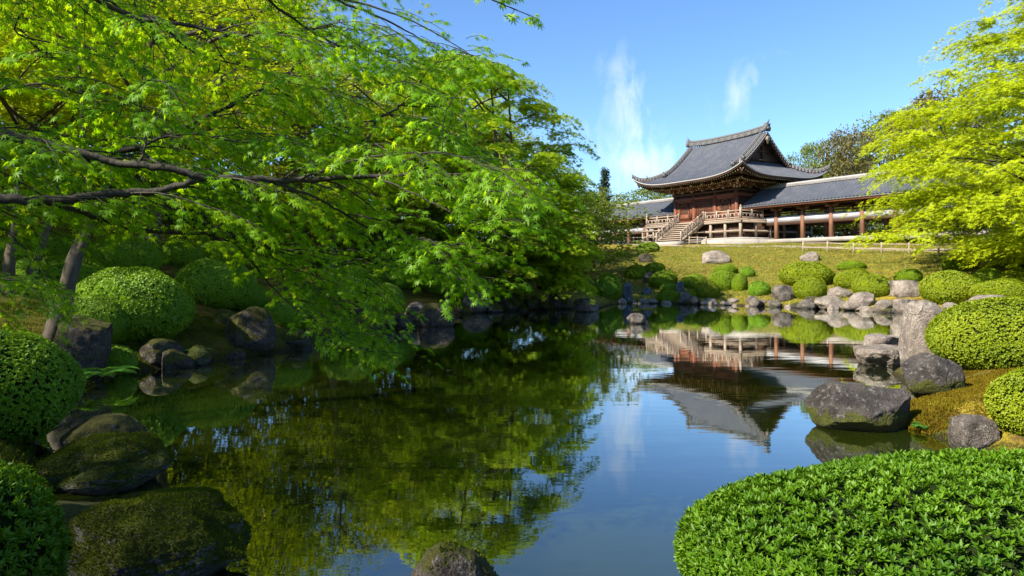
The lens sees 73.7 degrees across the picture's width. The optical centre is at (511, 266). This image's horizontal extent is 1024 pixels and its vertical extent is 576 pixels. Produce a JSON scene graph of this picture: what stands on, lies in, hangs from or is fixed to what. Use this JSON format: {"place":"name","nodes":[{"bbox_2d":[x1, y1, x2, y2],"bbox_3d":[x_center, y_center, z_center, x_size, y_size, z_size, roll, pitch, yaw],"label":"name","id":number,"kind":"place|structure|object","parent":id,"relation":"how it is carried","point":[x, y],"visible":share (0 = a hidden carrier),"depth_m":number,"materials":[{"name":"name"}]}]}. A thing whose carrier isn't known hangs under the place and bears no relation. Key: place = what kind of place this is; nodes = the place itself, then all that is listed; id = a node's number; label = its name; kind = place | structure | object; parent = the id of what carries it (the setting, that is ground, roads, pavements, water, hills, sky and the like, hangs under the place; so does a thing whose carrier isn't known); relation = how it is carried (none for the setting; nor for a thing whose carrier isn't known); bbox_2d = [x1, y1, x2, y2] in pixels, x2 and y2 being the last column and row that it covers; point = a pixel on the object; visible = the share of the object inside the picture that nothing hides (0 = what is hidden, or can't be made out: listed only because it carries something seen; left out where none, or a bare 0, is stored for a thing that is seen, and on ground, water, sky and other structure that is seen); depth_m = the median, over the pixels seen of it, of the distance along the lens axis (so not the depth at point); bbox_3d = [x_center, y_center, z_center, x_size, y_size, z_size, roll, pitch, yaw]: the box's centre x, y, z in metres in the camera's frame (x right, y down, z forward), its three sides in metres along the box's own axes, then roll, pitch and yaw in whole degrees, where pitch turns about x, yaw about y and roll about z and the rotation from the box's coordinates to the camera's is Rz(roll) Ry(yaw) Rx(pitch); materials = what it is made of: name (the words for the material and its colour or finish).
{"place":"outdoors","nodes":[
{"label":"outdoors","id":0,"kind":"place"},
{"bbox_2d":[55,501,105,547],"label":"pond water","id":1,"kind":"structure","parent":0,"point":[73,509],"depth_m":4.47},
{"bbox_2d":[33,303,952,575],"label":"pond water","id":2,"kind":"structure","parent":0,"point":[609,441],"depth_m":7.44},
{"bbox_2d":[59,413,147,446],"bbox_3d":[-3.900,1.657,6.600,0.700,0.455,0.600,0,0,0],"label":"rock","id":3,"kind":"object","parent":2,"relation":"in","point":[115,423],"visible":0.51,"depth_m":6.46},
{"bbox_2d":[35,431,174,494],"bbox_3d":[-3.397,1.663,5.713,1.040,0.497,0.894,0,0,24],"label":"rock","id":4,"kind":"object","parent":2,"relation":"in","point":[104,463],"visible":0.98,"depth_m":5.49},
{"bbox_2d":[65,486,252,575],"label":"rock","id":5,"kind":"object","parent":2,"relation":"in","point":[189,531],"visible":0.99,"depth_m":3.76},
{"bbox_2d":[416,303,454,326],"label":"rock","id":6,"kind":"object","parent":2,"relation":"in","point":[432,312],"visible":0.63,"depth_m":20.26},
{"bbox_2d":[410,539,498,575],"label":"rock","id":7,"kind":"object","parent":2,"relation":"in","point":[449,557],"visible":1,"depth_m":3.14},
{"bbox_2d":[573,298,598,311],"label":"rock","id":8,"kind":"object","parent":2,"relation":"in","point":[582,305],"visible":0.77,"depth_m":26.94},
{"bbox_2d":[805,382,912,431],"bbox_3d":[3.970,1.633,7.712,1.152,0.621,0.830,0,0,0],"label":"rock","id":9,"kind":"object","parent":2,"relation":"in","point":[847,406],"visible":0.83,"depth_m":7.51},
{"bbox_2d":[853,344,899,366],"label":"rock","id":10,"kind":"object","parent":2,"relation":"in","point":[881,354],"visible":0.74,"depth_m":12.29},
{"bbox_2d":[863,333,898,345],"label":"rock","id":11,"kind":"object","parent":2,"relation":"in","point":[874,338],"visible":0.39,"depth_m":12.93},
{"bbox_2d":[0,170,1023,487],"bbox_3d":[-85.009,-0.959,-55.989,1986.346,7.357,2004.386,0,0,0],"label":"ground","id":12,"kind":"structure","parent":0,"point":[422,296],"depth_m":24.31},
{"bbox_2d":[0,459,73,575],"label":"azalea shrub","id":13,"kind":"object","parent":12,"relation":"on","point":[34,540],"visible":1,"depth_m":2.82,"materials":[{"name":"green plant"}]},
{"bbox_2d":[0,328,85,443],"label":"clipped shrub","id":14,"kind":"object","parent":12,"relation":"on","point":[42,383],"visible":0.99,"depth_m":6.49,"materials":[{"name":"green plant"}]},
{"bbox_2d":[18,230,75,256],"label":"clipped shrub","id":15,"kind":"object","parent":12,"relation":"on","point":[56,245],"visible":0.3,"depth_m":16.37,"materials":[{"name":"green plant"}]},
{"bbox_2d":[0,254,106,289],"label":"clipped shrub","id":16,"kind":"object","parent":12,"relation":"on","point":[56,263],"visible":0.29,"depth_m":13.95,"materials":[{"name":"green plant"}]},
{"bbox_2d":[0,0,156,196],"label":"maple tree","id":17,"kind":"object","parent":12,"relation":"on","point":[34,100],"visible":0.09,"depth_m":14.28,"materials":[{"name":"green plant"}]},
{"bbox_2d":[53,315,112,381],"bbox_3d":[-6.738,1.345,10.654,0.913,1.169,0.822,0,0,0],"label":"rock","id":18,"kind":"object","parent":12,"relation":"on","point":[92,345],"visible":0.59,"depth_m":10.44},
{"bbox_2d":[70,292,129,343],"bbox_3d":[-7.403,0.941,12.083,1.212,0.964,1.081,0,0,-15],"label":"clipped shrub","id":19,"kind":"object","parent":12,"relation":"on","point":[102,307],"visible":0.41,"depth_m":11.89,"materials":[{"name":"green plant"}]},
{"bbox_2d":[0,0,210,293],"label":"maple tree","id":20,"kind":"object","parent":12,"relation":"on","point":[9,263],"visible":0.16,"depth_m":13.47,"materials":[{"name":"green plant"}]},
{"bbox_2d":[83,366,138,378],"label":"fern","id":21,"kind":"object","parent":12,"relation":"on","point":[107,371],"visible":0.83,"depth_m":10.16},
{"bbox_2d":[0,0,231,292],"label":"maple tree","id":22,"kind":"object","parent":12,"relation":"on","point":[15,99],"visible":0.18,"depth_m":13.76,"materials":[{"name":"green plant"}]},
{"bbox_2d":[106,344,138,374],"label":"clipped shrub","id":23,"kind":"object","parent":12,"relation":"on","point":[120,356],"visible":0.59,"depth_m":11.24,"materials":[{"name":"green plant"}]},
{"bbox_2d":[83,235,163,270],"bbox_3d":[-9.602,-0.264,16.904,1.787,1.044,1.582,0,0,-1],"label":"clipped shrub","id":24,"kind":"object","parent":12,"relation":"on","point":[134,252],"visible":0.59,"depth_m":16.36,"materials":[{"name":"green plant"}]},
{"bbox_2d":[74,266,196,340],"bbox_3d":[-7.229,0.710,12.993,2.256,1.452,1.956,0,0,-1],"label":"clipped shrub","id":25,"kind":"object","parent":12,"relation":"on","point":[154,303],"visible":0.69,"depth_m":12.45,"materials":[{"name":"green plant"}]},
{"bbox_2d":[0,299,277,483],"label":"moss","id":26,"kind":"object","parent":12,"relation":"on","point":[27,451],"visible":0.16,"depth_m":12.12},
{"bbox_2d":[137,338,184,367],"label":"rock","id":27,"kind":"object","parent":12,"relation":"on","point":[151,351],"visible":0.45,"depth_m":11.96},
{"bbox_2d":[7,0,315,219],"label":"maple tree","id":28,"kind":"object","parent":12,"relation":"on","point":[168,7],"visible":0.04,"depth_m":23.52,"materials":[{"name":"green plant"}]},
{"bbox_2d":[0,0,328,213],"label":"broadleaf tree","id":29,"kind":"object","parent":12,"relation":"on","point":[94,139],"visible":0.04,"depth_m":26.56,"materials":[{"name":"green plant"}]},
{"bbox_2d":[161,349,193,369],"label":"edging stone","id":30,"kind":"object","parent":12,"relation":"on","point":[172,359],"visible":0.69,"depth_m":11.93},
{"bbox_2d":[1,0,358,248],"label":"maple tree","id":31,"kind":"object","parent":12,"relation":"on","point":[188,162],"visible":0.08,"depth_m":18.67,"materials":[{"name":"green plant"}]},
{"bbox_2d":[160,239,204,266],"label":"clipped shrub","id":32,"kind":"object","parent":12,"relation":"on","point":[180,253],"visible":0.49,"depth_m":19.27,"materials":[{"name":"green plant"}]},
{"bbox_2d":[185,345,211,365],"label":"rock","id":33,"kind":"object","parent":12,"relation":"on","point":[199,355],"visible":0.56,"depth_m":12.37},
{"bbox_2d":[174,257,258,310],"bbox_3d":[-6.951,0.408,16.086,1.862,1.272,1.642,0,0,-11],"label":"clipped shrub","id":34,"kind":"object","parent":12,"relation":"on","point":[208,282],"visible":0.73,"depth_m":15.51,"materials":[{"name":"green plant"}]},
{"bbox_2d":[0,0,436,341],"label":"maple tree","id":35,"kind":"object","parent":12,"relation":"on","point":[72,266],"visible":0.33,"depth_m":11.49,"materials":[{"name":"green plant"}]},
{"bbox_2d":[116,0,323,186],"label":"broadleaf tree","id":36,"kind":"object","parent":12,"relation":"on","point":[254,50],"depth_m":38.52,"materials":[{"name":"green plant"}]},
{"bbox_2d":[200,241,246,262],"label":"clipped shrub","id":37,"kind":"object","parent":12,"relation":"on","point":[217,251],"visible":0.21,"depth_m":21.20,"materials":[{"name":"green plant"}]},
{"bbox_2d":[214,309,234,323],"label":"rock","id":38,"kind":"object","parent":12,"relation":"on","point":[222,315],"visible":0.67,"depth_m":14.53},
{"bbox_2d":[223,306,275,352],"bbox_3d":[-5.428,1.419,14.013,1.140,1.206,0.912,0,0,0],"label":"rock","id":39,"kind":"object","parent":12,"relation":"on","point":[252,328],"visible":0.82,"depth_m":13.78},
{"bbox_2d":[243,284,268,309],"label":"clipped shrub","id":40,"kind":"object","parent":12,"relation":"on","point":[261,300],"visible":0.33,"depth_m":16.48,"materials":[{"name":"green plant"}]},
{"bbox_2d":[136,45,389,243],"bbox_3d":[-9.911,-4.280,30.133,11.457,10.601,11.476,0,0,45],"label":"broadleaf tree","id":41,"kind":"object","parent":12,"relation":"on","point":[283,67],"visible":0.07,"depth_m":27.77,"materials":[{"name":"green plant"}]},
{"bbox_2d":[254,238,314,264],"bbox_3d":[-8.496,-0.534,25.532,2.302,1.116,2.060,0,0,-16],"label":"clipped shrub","id":42,"kind":"object","parent":12,"relation":"on","point":[280,242],"visible":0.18,"depth_m":24.88,"materials":[{"name":"green plant"}]},
{"bbox_2d":[263,297,312,328],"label":"clipped shrub","id":43,"kind":"object","parent":12,"relation":"on","point":[281,312],"visible":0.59,"depth_m":15.71,"materials":[{"name":"green plant"}]},
{"bbox_2d":[0,0,585,383],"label":"maple tree","id":44,"kind":"object","parent":12,"relation":"on","point":[16,144],"visible":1,"depth_m":3.98,"materials":[{"name":"green plant"}]},
{"bbox_2d":[279,329,310,346],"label":"rock","id":45,"kind":"object","parent":12,"relation":"on","point":[295,340],"visible":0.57,"depth_m":14.69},
{"bbox_2d":[182,58,456,270],"bbox_3d":[-6.691,-3.329,25.205,10.497,7.988,9.702,0,0,0],"label":"maple tree","id":46,"kind":"object","parent":12,"relation":"on","point":[368,91],"visible":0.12,"depth_m":23.94,"materials":[{"name":"green plant"}]},
{"bbox_2d":[215,139,444,264],"bbox_3d":[-7.190,-1.965,27.654,9.165,5.831,9.181,0,0,1],"label":"broadleaf tree","id":47,"kind":"object","parent":12,"relation":"on","point":[341,243],"visible":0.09,"depth_m":25.71,"materials":[{"name":"green plant"}]},
{"bbox_2d":[319,267,377,298],"bbox_3d":[-5.209,0.525,21.761,1.864,1.162,1.670,0,0,-9],"label":"clipped shrub","id":48,"kind":"object","parent":12,"relation":"on","point":[335,275],"visible":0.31,"depth_m":21.19,"materials":[{"name":"green plant"}]},
{"bbox_2d":[370,282,404,314],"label":"clipped shrub","id":49,"kind":"object","parent":12,"relation":"on","point":[396,290],"visible":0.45,"depth_m":20.34,"materials":[{"name":"green plant"}]},
{"bbox_2d":[377,259,417,288],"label":"clipped shrub","id":50,"kind":"object","parent":12,"relation":"on","point":[404,284],"visible":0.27,"depth_m":26.34,"materials":[{"name":"green plant"}]},
{"bbox_2d":[285,119,530,265],"bbox_3d":[-4.923,-2.498,30.913,11.457,8.481,11.476,0,0,15],"label":"broadleaf tree","id":51,"kind":"object","parent":12,"relation":"on","point":[442,213],"visible":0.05,"depth_m":28.43,"materials":[{"name":"green plant"}]},
{"bbox_2d":[420,263,454,293],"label":"clipped shrub","id":52,"kind":"object","parent":12,"relation":"on","point":[433,288],"visible":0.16,"depth_m":27.50,"materials":[{"name":"green plant"}]},
{"bbox_2d":[342,83,554,221],"bbox_3d":[-3.130,-4.818,35.088,11.515,9.687,11.550,0,0,39],"label":"maple tree","id":53,"kind":"object","parent":12,"relation":"on","point":[474,104],"visible":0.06,"depth_m":33.17,"materials":[{"name":"green plant"}]},
{"bbox_2d":[344,52,608,304],"bbox_3d":[-1.606,-3.513,28.523,11.362,10.406,10.819,0,0,0],"label":"maple tree","id":54,"kind":"object","parent":12,"relation":"on","point":[542,265],"visible":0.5,"depth_m":26.71,"materials":[{"name":"green plant"}]},
{"bbox_2d":[461,292,491,312],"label":"rock","id":55,"kind":"object","parent":12,"relation":"on","point":[466,301],"visible":0.52,"depth_m":26.34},
{"bbox_2d":[492,292,520,310],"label":"rock","id":56,"kind":"object","parent":12,"relation":"on","point":[512,303],"visible":0.6,"depth_m":27.49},
{"bbox_2d":[460,127,586,224],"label":"broadleaf tree","id":57,"kind":"object","parent":12,"relation":"on","point":[527,140],"visible":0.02,"depth_m":46.68,"materials":[{"name":"green plant"}]},
{"bbox_2d":[479,188,664,279],"bbox_3d":[2.641,-1.320,38.591,11.476,6.361,11.457,0,0,8],"label":"broadleaf tree","id":58,"kind":"object","parent":12,"relation":"on","point":[614,230],"visible":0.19,"depth_m":38.04,"materials":[{"name":"green plant"}]},
{"bbox_2d":[543,182,617,228],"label":"broadleaf tree","id":59,"kind":"object","parent":12,"relation":"on","point":[601,192],"visible":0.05,"depth_m":62.90,"materials":[{"name":"green plant"}]},
{"bbox_2d":[593,167,612,243],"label":"conifer tree","id":60,"kind":"object","parent":12,"relation":"on","point":[604,180],"visible":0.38,"depth_m":79.80,"materials":[{"name":"green plant"}]},
{"bbox_2d":[595,272,621,299],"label":"clipped shrub","id":61,"kind":"object","parent":12,"relation":"on","point":[610,284],"visible":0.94,"depth_m":32.60,"materials":[{"name":"green plant"}]},
{"bbox_2d":[572,198,673,243],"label":"roofed corridor","id":62,"kind":"object","parent":12,"relation":"on","point":[664,207],"visible":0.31,"depth_m":74.10,"materials":[{"name":"tile"}]},
{"bbox_2d":[624,264,646,279],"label":"clipped shrub","id":63,"kind":"object","parent":12,"relation":"on","point":[636,271],"visible":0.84,"depth_m":39.30,"materials":[{"name":"green plant"}]},
{"bbox_2d":[610,188,671,238],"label":"broadleaf tree","id":64,"kind":"object","parent":12,"relation":"on","point":[646,193],"visible":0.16,"depth_m":94.28,"materials":[{"name":"green plant"}]},
{"bbox_2d":[648,270,677,287],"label":"clipped shrub","id":65,"kind":"object","parent":12,"relation":"on","point":[657,279],"visible":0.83,"depth_m":35.87,"materials":[{"name":"green plant"}]},
{"bbox_2d":[656,290,679,301],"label":"clipped shrub","id":66,"kind":"object","parent":12,"relation":"on","point":[670,295],"visible":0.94,"depth_m":32.77,"materials":[{"name":"green plant"}]},
{"bbox_2d":[680,273,705,288],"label":"clipped shrub","id":67,"kind":"object","parent":12,"relation":"on","point":[689,281],"visible":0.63,"depth_m":35.33,"materials":[{"name":"green plant"}]},
{"bbox_2d":[694,280,720,298],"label":"clipped shrub","id":68,"kind":"object","parent":12,"relation":"on","point":[706,289],"visible":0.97,"depth_m":32.30,"materials":[{"name":"green plant"}]},
{"bbox_2d":[702,250,731,263],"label":"rock","id":69,"kind":"object","parent":12,"relation":"on","point":[715,257],"visible":0.75,"depth_m":44.53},
{"bbox_2d":[708,269,734,290],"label":"clipped shrub","id":70,"kind":"object","parent":12,"relation":"on","point":[722,278],"visible":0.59,"depth_m":34.05,"materials":[{"name":"green plant"}]},
{"bbox_2d":[632,119,830,244],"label":"temple hall","id":71,"kind":"structure","parent":12,"relation":"on","point":[711,186],"depth_m":62.04,"materials":[{"name":"tile"}]},
{"bbox_2d":[731,273,747,290],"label":"clipped shrub","id":72,"kind":"object","parent":12,"relation":"on","point":[739,281],"visible":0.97,"depth_m":33.57,"materials":[{"name":"green plant"}]},
{"bbox_2d":[748,281,770,295],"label":"clipped shrub","id":73,"kind":"object","parent":12,"relation":"on","point":[758,288],"visible":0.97,"depth_m":31.77,"materials":[{"name":"green plant"}]},
{"bbox_2d":[771,285,795,301],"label":"rock","id":74,"kind":"object","parent":12,"relation":"on","point":[783,293],"visible":0.7,"depth_m":30.43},
{"bbox_2d":[778,261,835,285],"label":"clipped shrub","id":75,"kind":"object","parent":12,"relation":"on","point":[790,274],"visible":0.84,"depth_m":33.47,"materials":[{"name":"green plant"}]},
{"bbox_2d":[792,275,826,298],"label":"clipped shrub","id":76,"kind":"object","parent":12,"relation":"on","point":[809,285],"visible":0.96,"depth_m":30.11,"materials":[{"name":"green plant"}]},
{"bbox_2d":[786,140,843,237],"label":"broadleaf tree","id":77,"kind":"object","parent":12,"relation":"on","point":[807,153],"visible":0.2,"depth_m":91.04,"materials":[{"name":"green plant"}]},
{"bbox_2d":[814,295,844,309],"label":"rock","id":78,"kind":"object","parent":12,"relation":"on","point":[824,302],"visible":0.73,"depth_m":28.40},
{"bbox_2d":[672,446,1023,575],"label":"azalea shrub","id":79,"kind":"object","parent":12,"relation":"on","point":[950,512],"visible":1,"depth_m":2.36,"materials":[{"name":"green plant"}]},
{"bbox_2d":[793,206,908,236],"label":"broadleaf tree","id":80,"kind":"object","parent":12,"relation":"on","point":[846,232],"visible":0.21,"depth_m":67.13,"materials":[{"name":"green plant"}]},
{"bbox_2d":[835,260,866,269],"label":"clipped shrub","id":81,"kind":"object","parent":12,"relation":"on","point":[845,265],"visible":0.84,"depth_m":37.60,"materials":[{"name":"green plant"}]},
{"bbox_2d":[833,268,870,288],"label":"clipped shrub","id":82,"kind":"object","parent":12,"relation":"on","point":[844,279],"visible":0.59,"depth_m":31.66,"materials":[{"name":"green plant"}]},
{"bbox_2d":[811,123,899,231],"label":"broadleaf tree","id":83,"kind":"object","parent":12,"relation":"on","point":[849,139],"visible":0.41,"depth_m":86.50,"materials":[{"name":"green plant"}]},
{"bbox_2d":[848,292,875,309],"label":"rock","id":84,"kind":"object","parent":12,"relation":"on","point":[857,300],"visible":0.69,"depth_m":27.46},
{"bbox_2d":[851,274,890,297],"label":"clipped shrub","id":85,"kind":"object","parent":12,"relation":"on","point":[876,285],"visible":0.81,"depth_m":28.74,"materials":[{"name":"green plant"}]},
{"bbox_2d":[742,161,1021,242],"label":"roofed corridor","id":86,"kind":"object","parent":12,"relation":"on","point":[827,196],"visible":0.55,"depth_m":54.99,"materials":[{"name":"tile"}]},
{"bbox_2d":[802,241,969,254],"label":"fence","id":87,"kind":"object","parent":12,"relation":"on","point":[938,250],"visible":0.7,"depth_m":43.68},
{"bbox_2d":[829,108,954,227],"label":"broadleaf tree","id":88,"kind":"object","parent":12,"relation":"on","point":[883,115],"visible":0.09,"depth_m":94.37,"materials":[{"name":"green plant"}]},
{"bbox_2d":[834,204,954,234],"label":"broadleaf tree","id":89,"kind":"object","parent":12,"relation":"on","point":[873,229],"visible":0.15,"depth_m":63.33,"materials":[{"name":"green plant"}]},
{"bbox_2d":[888,280,919,297],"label":"rock","id":90,"kind":"object","parent":12,"relation":"on","point":[902,288],"visible":0.68,"depth_m":27.99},
{"bbox_2d":[894,268,922,281],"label":"clipped shrub","id":91,"kind":"object","parent":12,"relation":"on","point":[912,274],"visible":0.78,"depth_m":31.85,"materials":[{"name":"green plant"}]},
{"bbox_2d":[898,301,945,365],"bbox_3d":[6.693,1.208,11.023,0.678,1.277,0.543,0,0,0],"label":"rock","id":92,"kind":"object","parent":12,"relation":"on","point":[916,318],"visible":0.47,"depth_m":10.93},
{"bbox_2d":[842,0,1023,274],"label":"maple tree","id":93,"kind":"object","parent":12,"relation":"on","point":[978,215],"visible":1,"depth_m":31.28,"materials":[{"name":"green plant"}]},
{"bbox_2d":[901,352,965,397],"bbox_3d":[5.245,1.408,8.515,0.824,0.644,0.576,0,0,0],"label":"rock","id":94,"kind":"object","parent":12,"relation":"on","point":[925,373],"visible":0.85,"depth_m":8.29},
{"bbox_2d":[876,83,1011,239],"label":"broadleaf tree","id":95,"kind":"object","parent":12,"relation":"on","point":[926,98],"visible":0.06,"depth_m":90.06,"materials":[{"name":"green plant"}]},
{"bbox_2d":[918,269,978,303],"bbox_3d":[16.945,0.828,26.380,2.209,1.449,1.987,0,0,-4],"label":"clipped shrub","id":96,"kind":"object","parent":12,"relation":"on","point":[944,286],"visible":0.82,"depth_m":25.77,"materials":[{"name":"green plant"}]},
{"bbox_2d":[941,256,977,271],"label":"clipped shrub","id":97,"kind":"object","parent":12,"relation":"on","point":[950,265],"visible":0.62,"depth_m":33.82,"materials":[{"name":"green plant"}]},
{"bbox_2d":[907,366,1019,434],"bbox_3d":[6.098,1.498,8.258,2.516,0.645,3.595,0,0,34],"label":"moss","id":98,"kind":"object","parent":12,"relation":"on","point":[977,385],"visible":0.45,"depth_m":7.72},
{"bbox_2d":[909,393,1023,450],"bbox_3d":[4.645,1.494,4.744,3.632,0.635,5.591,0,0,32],"label":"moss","id":99,"kind":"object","parent":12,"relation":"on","point":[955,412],"visible":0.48,"depth_m":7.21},
{"bbox_2d":[921,94,1023,223],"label":"broadleaf tree","id":100,"kind":"object","parent":12,"relation":"on","point":[1014,110],"visible":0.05,"depth_m":86.03,"materials":[{"name":"green plant"}]},
{"bbox_2d":[924,295,1023,369],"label":"clipped shrub","id":101,"kind":"object","parent":12,"relation":"on","point":[984,333],"visible":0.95,"depth_m":9.42,"materials":[{"name":"green plant"}]},
{"bbox_2d":[948,414,999,450],"bbox_3d":[4.545,1.679,6.719,0.428,0.449,0.343,0,0,0],"label":"rock","id":102,"kind":"object","parent":12,"relation":"on","point":[979,432],"visible":0.72,"depth_m":6.57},
{"bbox_2d":[973,267,1001,282],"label":"clipped shrub","id":103,"kind":"object","parent":12,"relation":"on","point":[985,274],"visible":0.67,"depth_m":29.48,"materials":[{"name":"green plant"}]},
{"bbox_2d":[968,278,1023,296],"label":"clipped shrub","id":104,"kind":"object","parent":12,"relation":"on","point":[1006,286],"visible":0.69,"depth_m":24.09,"materials":[{"name":"green plant"}]},
{"bbox_2d":[983,367,1023,436],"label":"clipped shrub","id":105,"kind":"object","parent":12,"relation":"on","point":[1003,400],"visible":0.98,"depth_m":6.51,"materials":[{"name":"green plant"}]},
{"bbox_2d":[0,0,1023,243],"label":"sky","id":106,"kind":"structure","parent":0,"point":[641,78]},
{"bbox_2d":[480,240,1023,306],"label":"grass","id":107,"kind":"structure","parent":0,"point":[780,248],"depth_m":42.91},
{"bbox_2d":[632,244,977,251],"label":"path","id":108,"kind":"structure","parent":0,"point":[793,246],"depth_m":51.08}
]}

